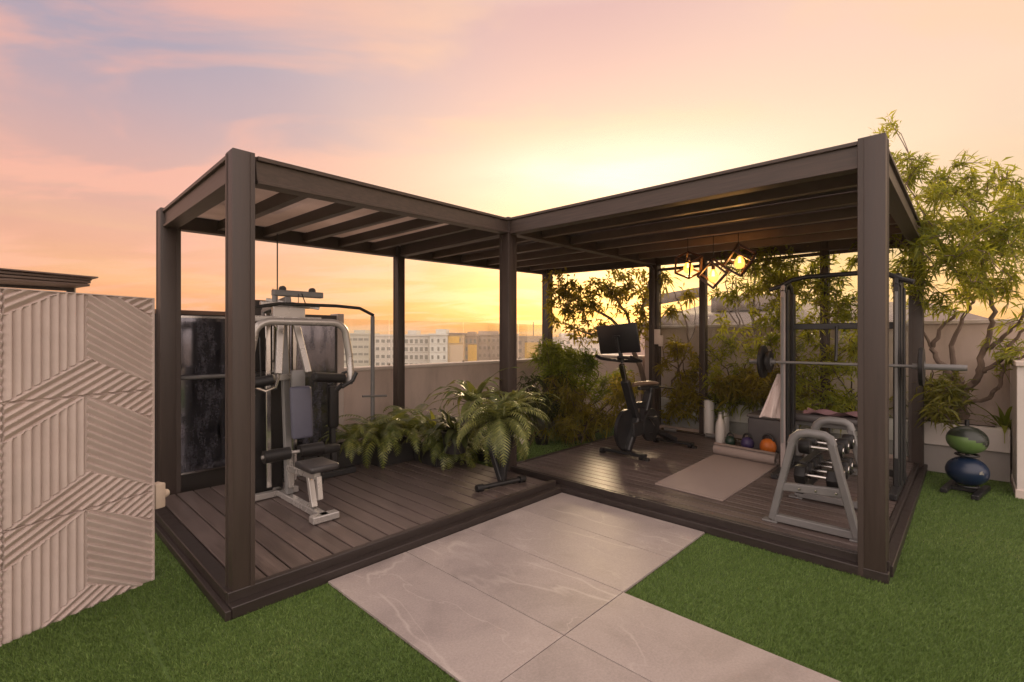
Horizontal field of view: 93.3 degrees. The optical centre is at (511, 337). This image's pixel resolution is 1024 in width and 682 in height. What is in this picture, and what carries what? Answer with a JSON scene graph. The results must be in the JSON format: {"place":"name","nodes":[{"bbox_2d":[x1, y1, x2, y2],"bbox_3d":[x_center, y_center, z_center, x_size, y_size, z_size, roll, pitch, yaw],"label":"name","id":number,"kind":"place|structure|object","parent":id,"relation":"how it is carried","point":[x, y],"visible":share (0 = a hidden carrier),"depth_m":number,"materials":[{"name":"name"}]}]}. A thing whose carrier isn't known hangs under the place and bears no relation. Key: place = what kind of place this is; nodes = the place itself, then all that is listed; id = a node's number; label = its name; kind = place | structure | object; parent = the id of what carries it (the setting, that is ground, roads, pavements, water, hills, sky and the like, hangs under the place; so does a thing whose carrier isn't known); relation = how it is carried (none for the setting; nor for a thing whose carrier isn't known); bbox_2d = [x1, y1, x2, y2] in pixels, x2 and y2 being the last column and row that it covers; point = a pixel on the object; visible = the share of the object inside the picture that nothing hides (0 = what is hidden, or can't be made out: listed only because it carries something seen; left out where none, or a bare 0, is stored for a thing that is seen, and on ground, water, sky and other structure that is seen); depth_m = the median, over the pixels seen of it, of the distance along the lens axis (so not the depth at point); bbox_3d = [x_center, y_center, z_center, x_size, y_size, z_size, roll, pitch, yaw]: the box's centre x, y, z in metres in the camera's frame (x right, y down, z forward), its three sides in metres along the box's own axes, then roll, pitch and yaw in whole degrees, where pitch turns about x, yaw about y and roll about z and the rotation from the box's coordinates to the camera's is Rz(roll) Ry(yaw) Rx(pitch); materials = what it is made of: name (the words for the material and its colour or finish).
{"place":"outdoors","nodes":[
{"label":"outdoors","id":0,"kind":"place"},
{"bbox_2d":[344,330,379,366],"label":"apartment block","id":1,"kind":"structure","parent":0,"point":[360,340],"depth_m":190.00,"materials":[{"name":"paint"}]},
{"bbox_2d":[375,334,392,365],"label":"apartment block","id":2,"kind":"structure","parent":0,"point":[383,349],"depth_m":182.00,"materials":[{"name":"paint"}]},
{"bbox_2d":[405,330,429,363],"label":"apartment block","id":3,"kind":"structure","parent":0,"point":[417,346],"depth_m":176.00,"materials":[{"name":"paint"}]},
{"bbox_2d":[428,329,448,362],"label":"apartment block","id":4,"kind":"structure","parent":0,"point":[438,343],"depth_m":170.00,"materials":[{"name":"paint"}]},
{"bbox_2d":[447,333,466,361],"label":"apartment block","id":5,"kind":"structure","parent":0,"point":[456,347],"depth_m":171.74,"materials":[{"name":"paint"}]},
{"bbox_2d":[478,331,518,360],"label":"apartment block","id":6,"kind":"structure","parent":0,"point":[488,345],"depth_m":186.00,"materials":[{"name":"paint"}]},
{"bbox_2d":[0,417,1023,681],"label":"turf","id":7,"kind":"structure","parent":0,"point":[434,669],"depth_m":2.49,"materials":[{"name":"green plant"}]},
{"bbox_2d":[0,287,154,646],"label":"panel wall","id":8,"kind":"structure","parent":7,"relation":"on","point":[77,452],"depth_m":2.53,"materials":[{"name":"stone"}]},
{"bbox_2d":[155,482,169,508],"bbox_3d":[-2.158,0.963,2.966,0.070,0.150,0.094,0,0,22],"label":"outdoor socket","id":9,"kind":"object","parent":8,"relation":"attached to","point":[161,492],"visible":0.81,"depth_m":2.94,"materials":[{"name":"beige plastic"}]},
{"bbox_2d":[155,300,343,492],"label":"cladding wall","id":10,"kind":"structure","parent":7,"relation":"on","point":[201,480],"depth_m":4.64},
{"bbox_2d":[181,315,224,474],"bbox_3d":[-2.900,0.527,4.530,0.034,1.455,0.640,0,0,43],"label":"wall mirror","id":11,"kind":"object","parent":10,"relation":"attached to","point":[202,405],"depth_m":4.52,"materials":[{"name":"grey"}]},
{"bbox_2d":[181,374,224,379],"bbox_3d":[-2.836,0.365,4.504,0.093,0.038,0.690,0,0,44],"label":"wall rail","id":12,"kind":"object","parent":11,"relation":"attached to","point":[195,377],"depth_m":4.44,"materials":[{"name":"grey paint"}]},
{"bbox_2d":[290,325,334,445],"bbox_3d":[-2.188,0.490,5.281,0.034,1.360,0.530,0,0,43],"label":"wall mirror","id":13,"kind":"object","parent":10,"relation":"attached to","point":[319,341],"depth_m":5.32,"materials":[{"name":"grey mirror"}]},
{"bbox_2d":[156,132,923,590],"bbox_3d":[0.577,0.100,4.725,5.045,2.700,5.984,0,0,42],"label":"pergola","id":14,"kind":"object","parent":7,"relation":"on","point":[824,202],"visible":0.8,"depth_m":4.12,"materials":[{"name":"brown wood"}]},
{"bbox_2d":[277,234,277,289],"bbox_3d":[-2.232,-0.723,4.600,0.011,0.594,0.011,0,0,22],"label":"steel cable","id":15,"kind":"object","parent":14,"relation":"attached to","point":[277,261],"visible":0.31,"depth_m":4.60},
{"bbox_2d":[654,329,662,345],"bbox_3d":[2.151,0.005,7.086,0.125,0.250,0.050,0,0,44],"label":"wall speaker","id":16,"kind":"object","parent":14,"relation":"attached to","point":[658,338],"depth_m":7.07},
{"bbox_2d":[674,239,702,278],"bbox_3d":[1.933,-0.901,5.300,0.300,0.538,0.277,0,0,-25],"label":"pendant lamp","id":17,"kind":"object","parent":14,"relation":"hanging from","point":[688,262],"visible":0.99,"depth_m":5.29,"materials":[{"name":"brown metal"}]},
{"bbox_2d":[697,236,729,288],"bbox_3d":[2.143,-0.840,5.150,0.302,0.660,0.290,0,0,30],"label":"pendant lamp","id":18,"kind":"object","parent":14,"relation":"hanging from","point":[712,260],"visible":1,"depth_m":5.11,"materials":[{"name":"brown metal"}]},
{"bbox_2d":[722,232,756,276],"bbox_3d":[2.353,-0.896,5.000,0.303,0.548,0.333,0,0,38],"label":"pendant lamp","id":19,"kind":"object","parent":14,"relation":"hanging from","point":[749,263],"visible":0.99,"depth_m":4.98,"materials":[{"name":"brown metal"}]},
{"bbox_2d":[155,436,927,621],"bbox_3d":[0.684,1.393,4.658,4.740,0.114,6.140,0,0,43],"label":"deck edge","id":20,"kind":"object","parent":7,"relation":"on","point":[204,569],"visible":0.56,"depth_m":3.29,"materials":[{"name":"brown wood"}]},
{"bbox_2d":[165,428,913,580],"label":"timber deck","id":21,"kind":"structure","parent":20,"relation":"on","point":[371,503],"depth_m":4.03,"materials":[{"name":"brown wood"}]},
{"bbox_2d":[255,286,373,524],"bbox_3d":[-1.880,0.457,4.114,1.211,1.776,1.305,0,0,0],"label":"multigym","id":22,"kind":"object","parent":21,"relation":"on","point":[283,417],"visible":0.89,"depth_m":4.01,"materials":[{"name":"white paint"}]},
{"bbox_2d":[297,442,364,467],"bbox_3d":[-1.915,1.250,5.057,0.300,0.200,0.660,0,0,43],"label":"planter trough","id":23,"kind":"object","parent":21,"relation":"on","point":[343,460],"visible":0.2,"depth_m":5.04,"materials":[{"name":"black plastic"}]},
{"bbox_2d":[318,421,386,462],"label":"fern plant","id":24,"kind":"object","parent":23,"relation":"in","point":[352,428],"visible":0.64,"depth_m":5.04,"materials":[{"name":"green plant"}]},
{"bbox_2d":[339,409,429,468],"bbox_3d":[-1.383,1.053,5.222,1.022,0.599,1.090,0,0,0],"label":"fern plant","id":25,"kind":"object","parent":23,"relation":"in","point":[380,433],"visible":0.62,"depth_m":5.04,"materials":[{"name":"green plant"}]},
{"bbox_2d":[314,371,355,480],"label":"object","id":26,"kind":"object","parent":21,"relation":"on","point":[332,409],"visible":0.75,"depth_m":4.67,"materials":[{"name":"black metal"}]},
{"bbox_2d":[362,316,386,420],"bbox_3d":[-1.554,0.555,5.447,0.240,1.590,0.234,0,0,0],"label":"steel pole","id":27,"kind":"object","parent":21,"relation":"on","point":[372,395],"visible":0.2,"depth_m":5.44,"materials":[{"name":"black metal"}]},
{"bbox_2d":[362,436,420,466],"bbox_3d":[-1.335,1.250,5.348,0.400,0.200,0.520,0,0,43],"label":"planter trough","id":28,"kind":"object","parent":21,"relation":"on","point":[406,454],"visible":0.51,"depth_m":5.19,"materials":[{"name":"black plastic"}]},
{"bbox_2d":[365,403,444,460],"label":"fern plant","id":29,"kind":"object","parent":28,"relation":"in","point":[414,430],"visible":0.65,"depth_m":5.21,"materials":[{"name":"green plant"}]},
{"bbox_2d":[414,441,470,466],"bbox_3d":[-0.762,1.260,5.328,0.400,0.180,0.480,0,0,43],"label":"planter trough","id":30,"kind":"object","parent":21,"relation":"on","point":[425,457],"visible":0.31,"depth_m":5.15,"materials":[{"name":"black plastic"}]},
{"bbox_2d":[388,405,461,442],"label":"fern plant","id":31,"kind":"object","parent":30,"relation":"in","point":[432,423],"visible":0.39,"depth_m":5.27,"materials":[{"name":"green plant"}]},
{"bbox_2d":[402,413,474,469],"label":"fern plant","id":32,"kind":"object","parent":30,"relation":"in","point":[437,435],"visible":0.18,"depth_m":5.07,"materials":[{"name":"green plant"}]},
{"bbox_2d":[418,436,478,468],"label":"fern plant","id":33,"kind":"object","parent":30,"relation":"in","point":[435,450],"visible":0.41,"depth_m":4.95,"materials":[{"name":"green plant"}]},
{"bbox_2d":[417,408,494,458],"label":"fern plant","id":34,"kind":"object","parent":30,"relation":"in","point":[449,433],"visible":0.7,"depth_m":4.84,"materials":[{"name":"green plant"}]},
{"bbox_2d":[418,367,527,437],"bbox_3d":[-0.385,0.640,4.794,1.094,0.712,0.931,0,0,0],"label":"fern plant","id":35,"kind":"object","parent":30,"relation":"in","point":[469,387],"visible":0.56,"depth_m":4.78,"materials":[{"name":"green plant"}]},
{"bbox_2d":[459,421,540,466],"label":"fern plant","id":36,"kind":"object","parent":30,"relation":"in","point":[484,457],"visible":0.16,"depth_m":5.41,"materials":[{"name":"green plant"}]},
{"bbox_2d":[474,385,563,442],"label":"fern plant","id":37,"kind":"object","parent":30,"relation":"in","point":[516,398],"visible":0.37,"depth_m":4.68,"materials":[{"name":"green plant"}]},
{"bbox_2d":[475,431,526,491],"bbox_3d":[-0.096,1.104,4.387,0.464,0.500,0.378,0,0,0],"label":"pot stand","id":38,"kind":"object","parent":21,"relation":"on","point":[501,473],"visible":0.72,"depth_m":4.39,"materials":[{"name":"black metal"}]},
{"bbox_2d":[454,389,552,466],"bbox_3d":[-0.090,0.809,4.474,0.936,0.634,0.822,0,0,0],"label":"fern plant","id":39,"kind":"object","parent":38,"relation":"in","point":[500,425],"visible":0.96,"depth_m":4.30,"materials":[{"name":"green plant"}]},
{"bbox_2d":[595,322,696,460],"bbox_3d":[1.588,0.593,5.748,1.250,1.514,0.627,0,0,-39],"label":"exercise bike","id":40,"kind":"object","parent":21,"relation":"on","point":[632,422],"visible":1,"depth_m":5.53,"materials":[{"name":"black metal"}]},
{"bbox_2d":[659,264,698,432],"bbox_3d":[2.434,0.159,7.023,0.607,2.378,0.035,0,0,42],"label":"glass screen","id":41,"kind":"object","parent":21,"relation":"on","point":[681,428],"visible":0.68,"depth_m":7.01,"materials":[{"name":"clear glass"}]},
{"bbox_2d":[661,427,741,440],"bbox_3d":[2.642,1.320,6.525,0.060,0.060,1.352,0,0,-44],"label":"floor bar","id":42,"kind":"object","parent":21,"relation":"on","point":[675,430],"visible":0.78,"depth_m":6.68,"materials":[{"name":"black metal"}]},
{"bbox_2d":[704,399,713,433],"bbox_3d":[2.730,1.107,6.701,0.136,0.485,0.135,0,0,0],"label":"foam roller","id":43,"kind":"object","parent":21,"relation":"on","point":[708,417],"visible":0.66,"depth_m":6.65,"materials":[{"name":"white plastic"}]},
{"bbox_2d":[655,442,778,500],"bbox_3d":[2.056,1.276,4.795,0.678,0.144,1.631,0,0,44],"label":"exercise mat","id":44,"kind":"object","parent":21,"relation":"on","point":[723,472],"visible":1,"depth_m":4.78,"materials":[{"name":"beige plastic"}]},
{"bbox_2d":[715,411,724,442],"bbox_3d":[2.691,1.155,6.245,0.120,0.390,0.120,0,0,0],"label":"bottle","id":45,"kind":"object","parent":21,"relation":"on","point":[720,431],"visible":0.98,"depth_m":6.20,"materials":[{"name":"white plastic"}]},
{"bbox_2d":[722,402,728,436],"bbox_3d":[2.893,1.100,6.557,0.100,0.500,0.100,0,0,0],"label":"bottle","id":46,"kind":"object","parent":21,"relation":"on","point":[726,420],"visible":0.34,"depth_m":6.51,"materials":[{"name":"white plastic"}]},
{"bbox_2d":[725,432,735,444],"bbox_3d":[2.721,1.265,6.026,0.124,0.163,0.124,0,0,0],"label":"kettlebell","id":47,"kind":"object","parent":21,"relation":"on","point":[730,440],"visible":0.79,"depth_m":5.99,"materials":[{"name":"metal"}]},
{"bbox_2d":[741,433,753,447],"bbox_3d":[2.840,1.248,5.834,0.150,0.198,0.150,0,0,0],"label":"kettlebell","id":48,"kind":"object","parent":21,"relation":"on","point":[747,442],"visible":0.8,"depth_m":5.79,"materials":[{"name":"metal"}]},
{"bbox_2d":[747,410,779,452],"bbox_3d":[3.151,1.130,5.833,0.480,0.420,0.420,0,0,43],"label":"plyo box","id":49,"kind":"object","parent":21,"relation":"on","point":[759,428],"visible":0.45,"depth_m":5.74,"materials":[{"name":"grey plastic"}]},
{"bbox_2d":[708,252,819,445],"bbox_3d":[3.227,0.159,6.299,1.359,2.378,0.035,0,0,43],"label":"glass screen","id":50,"kind":"object","parent":21,"relation":"on","point":[786,257],"visible":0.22,"depth_m":6.08,"materials":[{"name":"clear glass"}]},
{"bbox_2d":[760,433,776,451],"bbox_3d":[2.975,1.231,5.619,0.176,0.232,0.176,0,0,0],"label":"kettlebell","id":51,"kind":"object","parent":21,"relation":"on","point":[766,444],"visible":0.73,"depth_m":5.57,"materials":[{"name":"plastic"}]},
{"bbox_2d":[762,416,856,542],"bbox_3d":[2.350,0.996,3.643,0.635,0.709,0.800,0,0,43],"label":"dumbbell rack","id":52,"kind":"object","parent":21,"relation":"on","point":[841,495],"visible":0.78,"depth_m":3.43,"materials":[{"name":"grey metal"}]},
{"bbox_2d":[793,464,838,487],"bbox_3d":[2.187,0.998,3.467,0.280,0.125,0.144,0,0,44],"label":"dumbbell","id":53,"kind":"object","parent":52,"relation":"on","point":[801,474],"visible":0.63,"depth_m":3.48,"materials":[{"name":"black rubber"}]},
{"bbox_2d":[798,438,844,458],"bbox_3d":[2.215,0.795,3.467,0.280,0.108,0.110,0,0,43],"label":"dumbbell","id":54,"kind":"object","parent":52,"relation":"on","point":[805,446],"visible":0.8,"depth_m":3.49,"materials":[{"name":"black rubber"}]},
{"bbox_2d":[801,460,845,478],"bbox_3d":[2.311,0.998,3.597,0.280,0.125,0.144,0,0,43],"label":"dumbbell","id":55,"kind":"object","parent":52,"relation":"on","point":[811,468],"visible":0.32,"depth_m":3.61,"materials":[{"name":"black rubber"}]},
{"bbox_2d":[805,438,849,453],"bbox_3d":[2.353,0.795,3.612,0.280,0.108,0.110,0,0,43],"label":"dumbbell","id":56,"kind":"object","parent":52,"relation":"on","point":[844,441],"visible":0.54,"depth_m":3.54,"materials":[{"name":"black rubber"}]},
{"bbox_2d":[812,456,849,478],"bbox_3d":[2.435,0.998,3.728,0.280,0.125,0.144,0,0,43],"label":"dumbbell","id":57,"kind":"object","parent":52,"relation":"on","point":[818,465],"visible":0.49,"depth_m":3.72,"materials":[{"name":"black rubber"}]},
{"bbox_2d":[817,453,853,474],"bbox_3d":[2.538,0.998,3.837,0.280,0.125,0.144,0,0,43],"label":"dumbbell","id":58,"kind":"object","parent":52,"relation":"on","point":[823,461],"visible":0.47,"depth_m":3.78,"materials":[{"name":"black rubber"}]},
{"bbox_2d":[818,434,854,448],"bbox_3d":[2.497,0.795,3.765,0.280,0.108,0.110,0,0,43],"label":"dumbbell","id":59,"kind":"object","parent":52,"relation":"on","point":[850,438],"visible":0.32,"depth_m":3.66,"materials":[{"name":"black rubber"}]},
{"bbox_2d":[796,410,856,455],"bbox_3d":[3.289,1.058,4.992,0.840,0.525,0.350,0,0,44],"label":"flat bench","id":60,"kind":"object","parent":21,"relation":"on","point":[805,419],"visible":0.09,"depth_m":4.98,"materials":[{"name":"grey leather"}]},
{"bbox_2d":[802,408,856,417],"bbox_3d":[3.346,0.777,4.907,0.661,0.067,0.284,0,0,43],"label":"crumpled towel","id":61,"kind":"object","parent":60,"relation":"on","point":[825,412],"visible":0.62,"depth_m":4.96,"materials":[{"name":"fabric"}]},
{"bbox_2d":[769,271,915,500],"bbox_3d":[3.123,0.366,4.619,1.146,1.957,0.900,0,0,43],"label":"smith rack","id":62,"kind":"object","parent":21,"relation":"on","point":[789,326],"visible":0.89,"depth_m":4.64,"materials":[{"name":"grey metal"}]},
{"bbox_2d":[759,374,779,418],"bbox_3d":[2.655,0.595,4.898,0.282,0.448,0.090,0,0,-5],"label":"hanging towel","id":63,"kind":"object","parent":62,"relation":"hanging from","point":[771,408],"visible":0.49,"depth_m":4.90,"materials":[{"name":"white fabric"}]},
{"bbox_2d":[749,359,966,370],"bbox_3d":[3.053,0.245,4.437,1.640,0.050,0.049,0,0,44],"label":"barbell","id":64,"kind":"object","parent":62,"relation":"on","point":[950,367],"visible":0.89,"depth_m":4.15,"materials":[{"name":"grey paint"}]},
{"bbox_2d":[757,345,767,377],"bbox_3d":[2.551,0.245,4.913,0.045,0.330,0.330,0,0,44],"label":"weight plate","id":65,"kind":"object","parent":64,"relation":"on","point":[761,353],"visible":0.7,"depth_m":4.84,"materials":[{"name":"black rubber"}]},
{"bbox_2d":[764,351,773,372],"bbox_3d":[2.591,0.245,4.875,0.045,0.220,0.220,0,0,44],"label":"weight plate","id":66,"kind":"object","parent":64,"relation":"on","point":[768,365],"visible":0.98,"depth_m":4.82,"materials":[{"name":"black rubber"}]},
{"bbox_2d":[917,347,925,385],"bbox_3d":[3.443,0.245,4.066,0.045,0.330,0.330,0,0,44],"label":"weight plate","id":67,"kind":"object","parent":64,"relation":"on","point":[921,366],"visible":0.97,"depth_m":3.97,"materials":[{"name":"black rubber"}]},
{"bbox_2d":[829,244,907,460],"bbox_3d":[4.065,0.159,5.531,0.732,2.378,0.035,0,0,42],"label":"glass screen","id":68,"kind":"object","parent":21,"relation":"on","point":[851,251],"visible":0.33,"depth_m":5.62,"materials":[{"name":"clear glass"}]},
{"bbox_2d":[527,416,566,444],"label":"agave plant","id":69,"kind":"object","parent":7,"relation":"on","point":[542,426],"visible":0.57,"depth_m":6.50,"materials":[{"name":"green plant"}]},
{"bbox_2d":[517,366,577,444],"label":"leafy shrub","id":70,"kind":"object","parent":7,"relation":"on","point":[545,409],"visible":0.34,"depth_m":6.57,"materials":[{"name":"green plant"}]},
{"bbox_2d":[526,334,636,437],"bbox_3d":[1.029,0.700,7.073,1.828,1.519,1.151,0,0,0],"label":"bamboo shrub","id":71,"kind":"object","parent":7,"relation":"on","point":[553,358],"visible":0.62,"depth_m":6.91,"materials":[{"name":"green plant"}]},
{"bbox_2d":[537,370,643,447],"bbox_3d":[1.123,1.004,6.585,1.609,1.118,1.090,0,0,0],"label":"leafy shrub","id":72,"kind":"object","parent":7,"relation":"on","point":[593,420],"visible":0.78,"depth_m":6.48,"materials":[{"name":"green plant"}]},
{"bbox_2d":[541,265,663,410],"bbox_3d":[1.442,0.150,7.716,1.999,2.621,1.066,0,0,0],"label":"broadleaf tree","id":73,"kind":"object","parent":7,"relation":"on","point":[592,306],"visible":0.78,"depth_m":7.62,"materials":[{"name":"green plant"}]},
{"bbox_2d":[661,397,1009,481],"bbox_3d":[3.734,1.185,6.299,3.825,0.530,0.479,0,0,43],"label":"planter box","id":74,"kind":"object","parent":7,"relation":"on","point":[939,451],"visible":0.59,"depth_m":5.21,"materials":[{"name":"concrete"}]},
{"bbox_2d":[657,266,698,425],"bbox_3d":[2.444,0.124,7.113,0.660,2.436,0.923,0,0,0],"label":"young tree","id":75,"kind":"object","parent":74,"relation":"in","point":[672,313],"visible":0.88,"depth_m":7.07,"materials":[{"name":"green plant"}]},
{"bbox_2d":[653,338,712,424],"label":"leafy shrub","id":76,"kind":"object","parent":74,"relation":"in","point":[677,350],"visible":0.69,"depth_m":6.79,"materials":[{"name":"green plant"}]},
{"bbox_2d":[686,391,729,410],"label":"strap plant","id":77,"kind":"object","parent":74,"relation":"in","point":[714,403],"visible":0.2,"depth_m":6.74,"materials":[{"name":"green plant"}]},
{"bbox_2d":[693,327,761,421],"bbox_3d":[3.037,0.522,6.582,1.187,1.360,1.114,0,0,0],"label":"leafy shrub","id":78,"kind":"object","parent":74,"relation":"in","point":[729,342],"visible":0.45,"depth_m":6.60,"materials":[{"name":"green plant"}]},
{"bbox_2d":[700,395,764,416],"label":"strap plant","id":79,"kind":"object","parent":74,"relation":"in","point":[738,401],"visible":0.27,"depth_m":6.53,"materials":[{"name":"green plant"}]},
{"bbox_2d":[732,391,766,423],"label":"strap plant","id":80,"kind":"object","parent":74,"relation":"in","point":[762,403],"visible":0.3,"depth_m":6.38,"materials":[{"name":"green plant"}]},
{"bbox_2d":[708,356,814,409],"bbox_3d":[3.219,0.591,6.008,1.340,0.778,0.956,0,0,-14],"label":"leafy shrub","id":81,"kind":"object","parent":74,"relation":"on","point":[758,387],"visible":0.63,"depth_m":5.97,"materials":[{"name":"green plant"}]},
{"bbox_2d":[706,242,897,386],"bbox_3d":[3.500,-0.154,6.004,2.108,2.268,1.058,0,0,42],"label":"slender tree","id":82,"kind":"object","parent":74,"relation":"in","point":[775,275],"visible":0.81,"depth_m":5.94,"materials":[{"name":"green plant"}]},
{"bbox_2d":[776,329,856,427],"bbox_3d":[3.635,0.471,5.624,1.434,1.238,1.057,0,0,0],"label":"leafy shrub","id":83,"kind":"object","parent":74,"relation":"in","point":[834,402],"visible":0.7,"depth_m":5.43,"materials":[{"name":"green plant"}]},
{"bbox_2d":[798,382,853,409],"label":"strap plant","id":84,"kind":"object","parent":74,"relation":"in","point":[817,397],"visible":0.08,"depth_m":6.18,"materials":[{"name":"green plant"}]},
{"bbox_2d":[855,392,907,416],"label":"strap plant","id":85,"kind":"object","parent":74,"relation":"in","point":[890,398],"visible":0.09,"depth_m":5.66,"materials":[{"name":"green plant"}]},
{"bbox_2d":[906,370,979,435],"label":"leafy shrub","id":86,"kind":"object","parent":74,"relation":"in","point":[940,395],"visible":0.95,"depth_m":4.98,"materials":[{"name":"green plant"}]},
{"bbox_2d":[868,110,1023,419],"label":"frangipani tree","id":87,"kind":"object","parent":74,"relation":"in","point":[974,250],"visible":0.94,"depth_m":4.75,"materials":[{"name":"green plant"}]},
{"bbox_2d":[924,406,985,423],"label":"strap plant","id":88,"kind":"object","parent":74,"relation":"in","point":[954,415],"visible":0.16,"depth_m":5.23,"materials":[{"name":"green plant"}]},
{"bbox_2d":[966,402,1011,443],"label":"strap plant","id":89,"kind":"object","parent":74,"relation":"in","point":[1003,421],"visible":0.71,"depth_m":4.97,"materials":[{"name":"green plant"}]},
{"bbox_2d":[940,419,990,500],"bbox_3d":[4.227,1.115,4.525,0.508,0.650,0.290,0,0,-36],"label":"ball rack","id":90,"kind":"object","parent":7,"relation":"on","point":[978,493],"visible":0.77,"depth_m":4.49,"materials":[{"name":"black metal"}]},
{"bbox_2d":[945,426,988,453],"bbox_3d":[4.249,0.955,4.516,0.300,0.258,0.300,0,0,0],"label":"exercise ball","id":91,"kind":"object","parent":90,"relation":"on","point":[968,439],"visible":1,"depth_m":4.43,"materials":[{"name":"green rubber"}]},
{"bbox_2d":[945,456,989,485],"bbox_3d":[4.249,1.245,4.516,0.310,0.267,0.310,0,0,0],"label":"exercise ball","id":92,"kind":"object","parent":90,"relation":"on","point":[967,471],"visible":0.91,"depth_m":4.43,"materials":[{"name":"blue rubber"}]},
{"bbox_2d":[1010,358,1023,498],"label":"end pillar","id":93,"kind":"structure","parent":7,"relation":"on","point":[1017,428],"depth_m":4.36,"materials":[{"name":"white paint"}]},
{"bbox_2d":[0,0,1023,336],"label":"sky","id":94,"kind":"structure","parent":0,"point":[110,110],"materials":[{"name":"orange"}]},
{"bbox_2d":[517,322,541,358],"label":"apartment block","id":95,"kind":"structure","parent":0,"point":[525,346],"depth_m":174.92,"materials":[{"name":"paint"}]},
{"bbox_2d":[328,493,840,681],"bbox_3d":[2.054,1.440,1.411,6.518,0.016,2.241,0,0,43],"label":"stone path","id":96,"kind":"structure","parent":0,"point":[534,592],"depth_m":2.58,"materials":[{"name":"beige stone"}]},
{"bbox_2d":[553,333,618,354],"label":"apartment block","id":97,"kind":"structure","parent":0,"point":[560,338],"depth_m":205.00,"materials":[{"name":"paint"}]},
{"bbox_2d":[623,287,987,355],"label":"neighbour house","id":98,"kind":"structure","parent":0,"point":[714,306],"depth_m":15.71,"materials":[{"name":"grey concrete"}]},
{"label":"terrace floor","id":99,"kind":"structure","parent":0,"visible":0},
{"bbox_2d":[0,268,97,292],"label":"louvred canopy","id":100,"kind":"object","parent":99,"relation":"on","point":[18,278],"visible":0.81,"depth_m":6.07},
{"bbox_2d":[344,358,541,441],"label":"parapet wall","id":101,"kind":"structure","parent":99,"relation":"on","point":[423,381],"depth_m":6.76,"materials":[{"name":"beige concrete"}]},
{"bbox_2d":[575,354,644,414],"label":"garden wall","id":102,"kind":"structure","parent":99,"relation":"on","point":[611,366],"depth_m":8.51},
{"bbox_2d":[643,319,1023,425],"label":"boundary wall","id":103,"kind":"structure","parent":99,"relation":"on","point":[971,336],"depth_m":5.58,"materials":[{"name":"beige concrete"}]},
{"label":"ground","id":104,"kind":"structure","parent":0,"visible":0},
{"bbox_2d":[465,332,478,360],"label":"apartment block","id":105,"kind":"structure","parent":104,"relation":"on","point":[471,346],"depth_m":177.92,"materials":[{"name":"paint"}]}
]}

